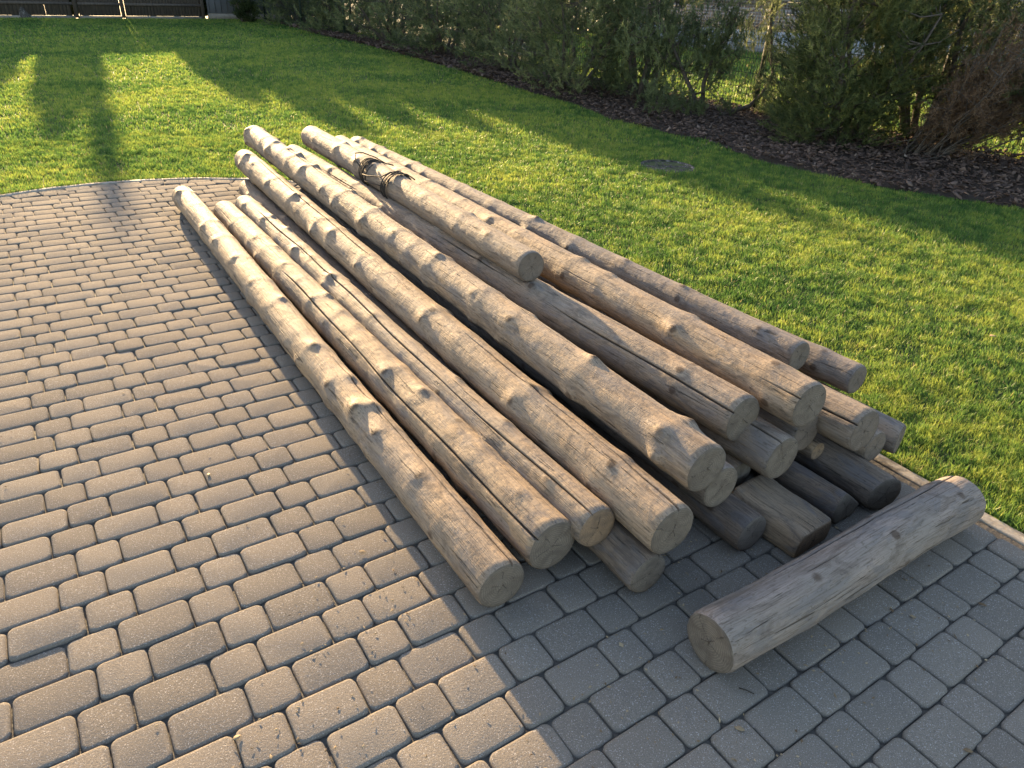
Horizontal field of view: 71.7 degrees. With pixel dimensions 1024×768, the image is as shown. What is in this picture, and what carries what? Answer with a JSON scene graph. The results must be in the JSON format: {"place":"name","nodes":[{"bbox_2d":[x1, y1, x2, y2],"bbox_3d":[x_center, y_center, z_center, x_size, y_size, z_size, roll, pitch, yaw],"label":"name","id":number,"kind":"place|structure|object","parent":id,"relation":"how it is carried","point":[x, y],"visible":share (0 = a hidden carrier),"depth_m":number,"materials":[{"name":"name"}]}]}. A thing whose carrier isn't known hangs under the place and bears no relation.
{"place":"outdoors","nodes":[
{"label":"outdoors","id":0,"kind":"place"},
{"bbox_2d":[66,0,78,15],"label":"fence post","id":1,"kind":"object","parent":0,"point":[72,10],"visible":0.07,"depth_m":20.16,"materials":[{"name":"green metal"}]},
{"bbox_2d":[199,0,207,16],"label":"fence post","id":2,"kind":"object","parent":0,"point":[205,6],"visible":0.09,"depth_m":22.34,"materials":[{"name":"green metal"}]},
{"bbox_2d":[0,180,1023,767],"bbox_3d":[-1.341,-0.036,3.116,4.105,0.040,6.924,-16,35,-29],"label":"paving","id":3,"kind":"structure","parent":0,"point":[42,692],"depth_m":2.04,"materials":[{"name":"stone"}]},
{"bbox_2d":[172,186,523,606],"bbox_3d":[-1.204,-0.396,3.553,0.180,0.179,4.356,-15,35,-29],"label":"wooden log","id":4,"kind":"object","parent":3,"relation":"on","point":[479,557],"visible":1,"depth_m":2.51,"materials":[{"name":"brown wood"}]},
{"bbox_2d":[213,201,574,568],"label":"wooden log","id":5,"kind":"object","parent":3,"relation":"on","point":[530,522],"visible":0.94,"depth_m":2.55,"materials":[{"name":"brown wood"}]},
{"bbox_2d":[239,180,664,592],"bbox_3d":[-0.812,-0.459,3.723,0.170,0.176,4.576,-15,35,-29],"label":"wooden log","id":6,"kind":"object","parent":3,"relation":"on","point":[629,560],"visible":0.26,"depth_m":2.13,"materials":[{"name":"brown wood"}]},
{"bbox_2d":[235,195,614,545],"bbox_3d":[-0.790,-0.400,3.473,0.171,0.198,3.851,-15,35,-29],"label":"wooden log","id":7,"kind":"object","parent":6,"relation":"on","point":[583,510],"visible":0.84,"depth_m":2.60,"materials":[{"name":"brown wood"}]},
{"bbox_2d":[234,149,692,553],"bbox_3d":[-0.805,-0.651,3.742,0.203,0.219,4.786,-15,34,-28],"label":"wooden log","id":8,"kind":"object","parent":6,"relation":"on","point":[651,513],"visible":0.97,"depth_m":2.58,"materials":[{"name":"brown wood"}]},
{"bbox_2d":[0,186,1016,767],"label":"crumbs","id":9,"kind":"object","parent":3,"relation":"on","point":[564,634],"visible":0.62,"depth_m":1.90,"materials":[{"name":"brown plant"}]},
{"bbox_2d":[499,353,765,550],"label":"wooden log","id":10,"kind":"object","parent":3,"relation":"on","point":[734,521],"visible":0.19,"depth_m":2.29,"materials":[{"name":"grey wood"}]},
{"bbox_2d":[299,189,736,506],"bbox_3d":[-0.393,-0.494,3.576,0.177,0.193,3.807,-16,35,-30],"label":"wooden log","id":11,"kind":"object","parent":10,"relation":"on","point":[718,490],"visible":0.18,"depth_m":2.79,"materials":[{"name":"brown wood"}]},
{"bbox_2d":[244,125,725,491],"bbox_3d":[-0.752,-0.868,3.902,0.203,0.220,5.021,-15,35,-29],"label":"wooden log","id":12,"kind":"object","parent":11,"relation":"on","point":[686,452],"visible":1,"depth_m":2.69,"materials":[{"name":"brown wood"}]},
{"bbox_2d":[725,452,749,486],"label":"wooden log","id":13,"kind":"object","parent":3,"relation":"on","point":[742,469],"visible":0.07,"depth_m":2.47,"materials":[{"name":"brown wood"}]},
{"bbox_2d":[605,364,797,478],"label":"wooden log","id":14,"kind":"object","parent":13,"relation":"on","point":[763,447],"visible":0.09,"depth_m":2.35,"materials":[{"name":"brown wood"}]},
{"bbox_2d":[287,144,758,440],"bbox_3d":[-0.462,-0.820,3.898,0.188,0.208,4.382,-16,35,-30],"label":"wooden log","id":15,"kind":"object","parent":14,"relation":"on","point":[723,408],"visible":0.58,"depth_m":2.75,"materials":[{"name":"brown wood"}]},
{"bbox_2d":[301,126,543,280],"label":"wooden log","id":16,"kind":"object","parent":15,"relation":"on","point":[519,260],"visible":0.95,"depth_m":3.67,"materials":[{"name":"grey wood"}]},
{"bbox_2d":[355,152,414,198],"bbox_3d":[-0.808,-1.279,4.392,0.188,0.187,0.695,-14,34,-27],"label":"cord","id":17,"kind":"object","parent":16,"relation":"attached to","point":[365,162],"visible":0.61,"depth_m":4.38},
{"bbox_2d":[336,135,825,426],"bbox_3d":[-0.212,-0.945,4.073,0.190,0.253,4.689,-14,34,-28],"label":"wooden log","id":18,"kind":"object","parent":14,"relation":"on","point":[788,394],"visible":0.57,"depth_m":2.76,"materials":[{"name":"brown wood"}]},
{"bbox_2d":[734,726,744,730],"bbox_3d":[0.556,0.842,1.732,0.024,0.004,0.014,3,30,0],"label":"dry leaf","id":19,"kind":"object","parent":3,"relation":"on","point":[740,728],"visible":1,"depth_m":1.73,"materials":[{"name":"beige plant"}]},
{"bbox_2d":[732,474,830,557],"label":"wooden log","id":20,"kind":"object","parent":3,"relation":"on","point":[796,526],"visible":0.88,"depth_m":2.31,"materials":[{"name":"brown wood"}]},
{"bbox_2d":[750,461,858,523],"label":"wooden log","id":21,"kind":"object","parent":3,"relation":"on","point":[834,503],"visible":0.26,"depth_m":2.42,"materials":[{"name":"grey wood"}]},
{"bbox_2d":[537,276,817,449],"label":"wooden log","id":22,"kind":"object","parent":21,"relation":"on","point":[804,436],"visible":0.04,"depth_m":2.49,"materials":[{"name":"brown wood"}]},
{"bbox_2d":[687,476,985,672],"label":"wooden log","id":23,"kind":"object","parent":3,"relation":"on","point":[743,626],"visible":1,"depth_m":1.99,"materials":[{"name":"brown wood"}]},
{"bbox_2d":[794,432,900,509],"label":"wooden log","id":24,"kind":"object","parent":3,"relation":"on","point":[864,482],"visible":0.09,"depth_m":2.50,"materials":[{"name":"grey wood"}]},
{"bbox_2d":[798,438,823,459],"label":"wooden log","id":25,"kind":"object","parent":24,"relation":"on","point":[814,449],"visible":0.11,"depth_m":2.53,"materials":[{"name":"brown wood"}]},
{"bbox_2d":[816,384,878,450],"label":"wooden log","id":26,"kind":"object","parent":24,"relation":"on","point":[845,421],"visible":0.1,"depth_m":2.42,"materials":[{"name":"brown wood"}]},
{"bbox_2d":[351,136,809,369],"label":"wooden log","id":27,"kind":"object","parent":26,"relation":"on","point":[775,343],"visible":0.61,"depth_m":3.31,"materials":[{"name":"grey wood"}]},
{"bbox_2d":[828,429,885,460],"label":"wooden log","id":28,"kind":"object","parent":3,"relation":"on","point":[871,449],"visible":0.02,"depth_m":2.54,"materials":[{"name":"brown wood"}]},
{"bbox_2d":[772,325,866,392],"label":"wooden log","id":29,"kind":"object","parent":28,"relation":"on","point":[833,369],"visible":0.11,"depth_m":2.80,"materials":[{"name":"brown wood"}]},
{"bbox_2d":[963,747,972,752],"bbox_3d":[1.102,0.885,1.710,0.024,0.004,0.012,3,30,0],"label":"dry leaf","id":30,"kind":"object","parent":3,"relation":"on","point":[968,750],"visible":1,"depth_m":1.71,"materials":[{"name":"beige plant"}]},
{"bbox_2d":[0,17,1023,533],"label":"lawn","id":31,"kind":"structure","parent":0,"point":[916,354],"depth_m":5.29,"materials":[{"name":"green plant"}]},
{"bbox_2d":[228,0,259,21],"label":"shrub","id":32,"kind":"object","parent":31,"relation":"on","point":[245,6],"visible":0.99,"depth_m":21.25,"materials":[{"name":"green plant"}]},
{"bbox_2d":[254,0,353,26],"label":"mountain pine","id":33,"kind":"object","parent":31,"relation":"on","point":[278,11],"visible":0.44,"depth_m":20.93,"materials":[{"name":"green plant"}]},
{"bbox_2d":[0,177,1023,545],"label":"kerb","id":34,"kind":"structure","parent":31,"relation":"on","point":[984,519],"depth_m":2.75,"materials":[{"name":"concrete"}]},
{"bbox_2d":[816,380,905,453],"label":"wooden log","id":35,"kind":"object","parent":34,"relation":"on","point":[893,429],"visible":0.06,"depth_m":2.62,"materials":[{"name":"brown wood"}]},
{"bbox_2d":[640,159,694,173],"bbox_3d":[1.573,-2.180,7.186,0.570,0.072,0.570,3,30,0],"label":"manhole","id":36,"kind":"object","parent":31,"relation":"in","point":[665,166],"visible":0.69,"depth_m":7.20,"materials":[{"name":"grey metal"}]},
{"bbox_2d":[44,0,1009,143],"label":"ground","id":37,"kind":"structure","parent":0,"point":[207,17],"depth_m":23.22,"materials":[{"name":"soil"}]},
{"bbox_2d":[19,5,30,18],"bbox_3d":[-13.143,-9.972,18.973,0.471,0.360,0.311,5,30,3],"label":"garden stone","id":38,"kind":"object","parent":37,"relation":"on","point":[23,13],"visible":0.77,"depth_m":18.90,"materials":[{"name":"grey stone"}]},
{"bbox_2d":[0,0,205,18],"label":"board fence","id":39,"kind":"object","parent":37,"relation":"on","point":[156,9],"visible":0.97,"depth_m":20.14,"materials":[{"name":"wood"}]},
{"bbox_2d":[206,0,286,18],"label":"panel fence","id":40,"kind":"object","parent":37,"relation":"on","point":[219,9],"visible":0.33,"depth_m":22.13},
{"bbox_2d":[263,18,1023,208],"bbox_3d":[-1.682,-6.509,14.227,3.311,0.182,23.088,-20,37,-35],"label":"bark mulch","id":41,"kind":"object","parent":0,"point":[448,60],"visible":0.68,"depth_m":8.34,"materials":[{"name":"brown wood"}]},
{"bbox_2d":[285,0,412,36],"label":"mountain pine","id":42,"kind":"object","parent":41,"relation":"on","point":[321,12],"visible":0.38,"depth_m":18.99,"materials":[{"name":"green plant"}]},
{"bbox_2d":[322,0,430,45],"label":"mountain pine","id":43,"kind":"object","parent":41,"relation":"on","point":[371,23],"visible":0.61,"depth_m":16.72,"materials":[{"name":"green plant"}]},
{"bbox_2d":[354,0,512,58],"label":"mountain pine","id":44,"kind":"object","parent":41,"relation":"on","point":[436,39],"visible":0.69,"depth_m":14.75,"materials":[{"name":"green plant"}]},
{"bbox_2d":[419,0,571,74],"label":"mountain pine","id":45,"kind":"object","parent":41,"relation":"on","point":[490,18],"visible":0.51,"depth_m":12.79,"materials":[{"name":"green plant"}]},
{"bbox_2d":[481,0,648,98],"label":"mountain pine","id":46,"kind":"object","parent":41,"relation":"on","point":[564,67],"visible":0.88,"depth_m":10.89,"materials":[{"name":"green plant"}]},
{"bbox_2d":[249,0,1023,150],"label":"wire fence","id":47,"kind":"object","parent":41,"relation":"on","point":[300,11],"visible":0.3,"depth_m":11.44,"materials":[{"name":"grey metal"}]},
{"bbox_2d":[606,0,702,102],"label":"mountain pine","id":48,"kind":"object","parent":41,"relation":"on","point":[631,66],"visible":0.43,"depth_m":10.51,"materials":[{"name":"green plant"}]},
{"bbox_2d":[614,0,795,119],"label":"leaning pine","id":49,"kind":"object","parent":41,"relation":"on","point":[698,37],"visible":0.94,"depth_m":9.64,"materials":[{"name":"green plant"}]},
{"bbox_2d":[754,0,984,150],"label":"mountain pine","id":50,"kind":"object","parent":41,"relation":"on","point":[841,94],"visible":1,"depth_m":7.97,"materials":[{"name":"green plant"}]},
{"bbox_2d":[854,0,1023,140],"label":"mountain pine","id":51,"kind":"object","parent":41,"relation":"on","point":[991,6],"visible":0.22,"depth_m":8.18,"materials":[{"name":"green plant"}]},
{"bbox_2d":[883,0,1023,162],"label":"rusty bush","id":52,"kind":"object","parent":41,"relation":"on","point":[975,114],"visible":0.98,"depth_m":7.63,"materials":[{"name":"brown plant"}]},
{"bbox_2d":[937,0,1023,140],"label":"mountain pine","id":53,"kind":"object","parent":41,"relation":"on","point":[1001,18],"visible":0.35,"depth_m":7.71,"materials":[{"name":"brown plant"}]},
{"bbox_2d":[288,4,1021,143],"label":"neighbour lawn","id":54,"kind":"structure","parent":0,"point":[569,54],"depth_m":19.39,"materials":[{"name":"green plant"}]},
{"bbox_2d":[408,0,629,34],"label":"hedge","id":55,"kind":"object","parent":54,"relation":"on","point":[587,8],"visible":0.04,"depth_m":23.39,"materials":[{"name":"green plant"}]},
{"bbox_2d":[638,0,1023,67],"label":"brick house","id":56,"kind":"structure","parent":54,"relation":"on","point":[755,22],"depth_m":20.52,"materials":[{"name":"brick"}]},
{"bbox_2d":[530,30,1023,153],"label":"neighbour grass","id":57,"kind":"structure","parent":0,"point":[750,78],"depth_m":14.16,"materials":[{"name":"green plant"}]}
]}

